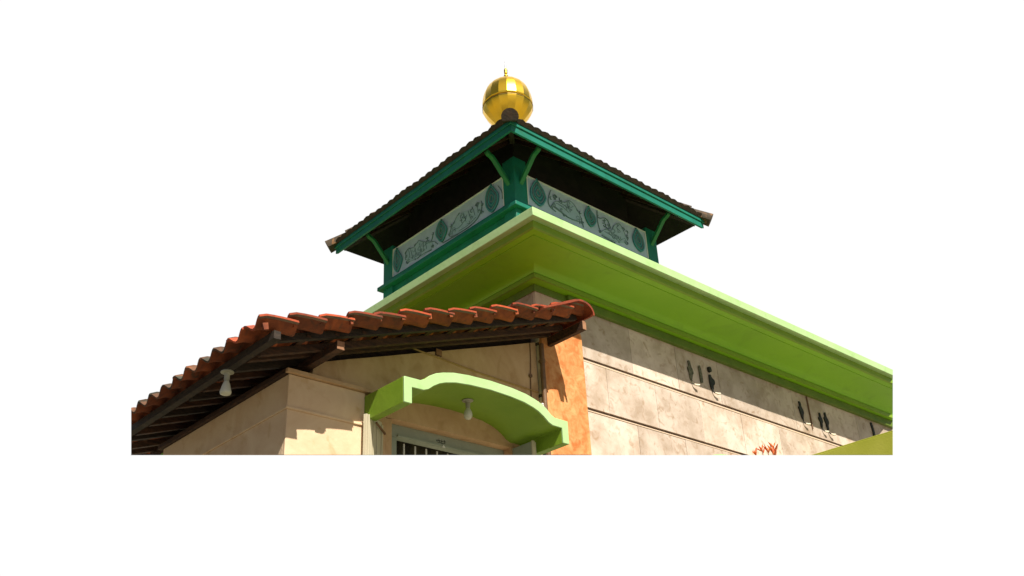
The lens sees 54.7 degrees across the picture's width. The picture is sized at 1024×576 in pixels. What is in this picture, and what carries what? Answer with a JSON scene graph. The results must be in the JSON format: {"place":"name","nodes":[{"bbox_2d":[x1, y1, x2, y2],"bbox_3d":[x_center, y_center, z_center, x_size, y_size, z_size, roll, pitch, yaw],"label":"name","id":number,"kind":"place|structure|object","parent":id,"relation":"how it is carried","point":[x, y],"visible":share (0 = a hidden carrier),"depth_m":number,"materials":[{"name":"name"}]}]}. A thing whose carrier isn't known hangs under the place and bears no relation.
{"place":"outdoors","nodes":[
{"label":"outdoors","id":0,"kind":"place"},
{"bbox_2d":[0,0,1023,575],"label":"sky","id":1,"kind":"structure","parent":0,"point":[175,175],"materials":[{"name":"white"}]},
{"bbox_2d":[363,207,892,454],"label":"mosque","id":2,"kind":"structure","parent":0,"point":[618,381],"depth_m":8.91,"materials":[{"name":"paint"}]},
{"bbox_2d":[131,299,594,454],"bbox_3d":[-1.853,1.222,8.063,2.907,1.544,4.386,21,-36,-38],"label":"porch annex","id":3,"kind":"object","parent":2,"relation":"attached to","point":[359,383],"visible":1,"depth_m":6.76,"materials":[{"name":"beige paint"}]},
{"bbox_2d":[220,369,233,395],"bbox_3d":[-1.735,0.576,6.019,0.082,0.158,0.082,21,-36,-38],"label":"light bulb","id":4,"kind":"object","parent":3,"relation":"hanging from","point":[225,389],"visible":1,"depth_m":6.00,"materials":[{"name":"glass"}]},
{"bbox_2d":[363,414,536,454],"bbox_3d":[-0.540,1.180,7.000,1.415,0.344,0.602,21,-36,-38],"label":"window","id":5,"kind":"structure","parent":3,"relation":"in","point":[400,440],"depth_m":7.00,"materials":[{"name":"grey paint"}]},
{"bbox_2d":[462,398,472,419],"bbox_3d":[-0.310,0.854,6.963,0.080,0.151,0.080,21,-36,-38],"label":"light bulb","id":6,"kind":"object","parent":3,"relation":"hanging from","point":[467,411],"visible":1,"depth_m":6.95,"materials":[{"name":"glass"}]},
{"bbox_2d":[414,349,538,392],"bbox_3d":[-0.270,0.613,7.480,1.290,0.084,0.012,21,-36,-38],"label":"wall cable","id":7,"kind":"object","parent":3,"relation":"attached to","point":[475,371],"depth_m":7.46,"materials":[{"name":"brown plastic"}]},
{"bbox_2d":[528,344,532,396],"bbox_3d":[0.149,0.682,7.872,0.040,0.540,0.022,21,-36,-38],"label":"cable clip","id":8,"kind":"object","parent":3,"relation":"attached to","point":[530,376],"visible":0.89,"depth_m":7.86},
{"bbox_2d":[325,57,712,298],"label":"rooftop tower","id":9,"kind":"structure","parent":2,"relation":"on","point":[509,165],"depth_m":10.34,"materials":[{"name":"paint"}]},
{"bbox_2d":[538,343,550,454],"bbox_3d":[0.258,0.872,7.814,0.048,0.940,0.053,21,-36,-38],"label":"drainpipe","id":10,"kind":"object","parent":2,"relation":"attached to","point":[541,361],"visible":0.66,"depth_m":7.88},
{"bbox_2d":[687,360,699,385],"bbox_3d":[1.710,0.810,9.380,0.114,0.261,0.040,7,-29,-19],"label":"wall hook","id":11,"kind":"object","parent":2,"relation":"attached to","point":[690,370],"depth_m":9.37,"materials":[{"name":"metal"}]},
{"bbox_2d":[698,365,702,382],"bbox_3d":[1.805,0.828,9.480,0.039,0.186,0.014,21,-36,-38],"label":"wall hook","id":12,"kind":"object","parent":2,"relation":"attached to","point":[700,374],"depth_m":9.47,"materials":[{"name":"metal"}]},
{"bbox_2d":[707,366,720,394],"bbox_3d":[1.950,0.897,9.564,0.106,0.284,0.049,21,-36,-38],"label":"wall hook","id":13,"kind":"object","parent":2,"relation":"attached to","point":[711,379],"depth_m":9.55,"materials":[{"name":"black metal"}]},
{"bbox_2d":[798,401,810,424],"bbox_3d":[3.093,1.331,10.520,0.123,0.266,0.040,8,-30,-21],"label":"wall hook","id":14,"kind":"object","parent":2,"relation":"attached to","point":[801,410],"depth_m":10.51,"materials":[{"name":"black metal"}]},
{"bbox_2d":[806,396,813,428],"bbox_3d":[3.195,1.337,10.636,0.019,0.370,0.018,21,-36,-38],"label":"wall conduit","id":15,"kind":"object","parent":2,"relation":"attached to","point":[809,412],"depth_m":10.63,"materials":[{"name":"grey plastic"}]},
{"bbox_2d":[818,412,828,432],"bbox_3d":[3.364,1.459,10.729,0.106,0.230,0.040,6,-29,-18],"label":"wall hook","id":16,"kind":"object","parent":2,"relation":"attached to","point":[820,419],"depth_m":10.71,"materials":[{"name":"black metal"}]},
{"bbox_2d":[824,412,835,435],"bbox_3d":[3.454,1.484,10.808,0.121,0.268,0.040,8,-30,-20],"label":"wall hook","id":17,"kind":"object","parent":2,"relation":"attached to","point":[826,420],"depth_m":10.80,"materials":[{"name":"black metal"}]},
{"bbox_2d":[813,430,892,454],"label":"parapet wall","id":18,"kind":"structure","parent":2,"relation":"attached to","point":[881,444],"depth_m":9.76,"materials":[{"name":"yellow paint"}]},
{"bbox_2d":[870,422,874,435],"bbox_3d":[4.184,1.659,11.481,0.051,0.208,0.014,21,-36,-38],"label":"wall hook","id":19,"kind":"object","parent":2,"relation":"attached to","point":[872,428],"depth_m":11.49,"materials":[{"name":"black metal"}]},
{"bbox_2d":[752,442,777,454],"bbox_3d":[2.416,1.525,9.404,0.399,0.189,0.147,21,-36,-38],"label":"red shrub","id":20,"kind":"object","parent":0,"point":[762,450],"visible":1,"depth_m":9.36,"materials":[{"name":"orange plant"}]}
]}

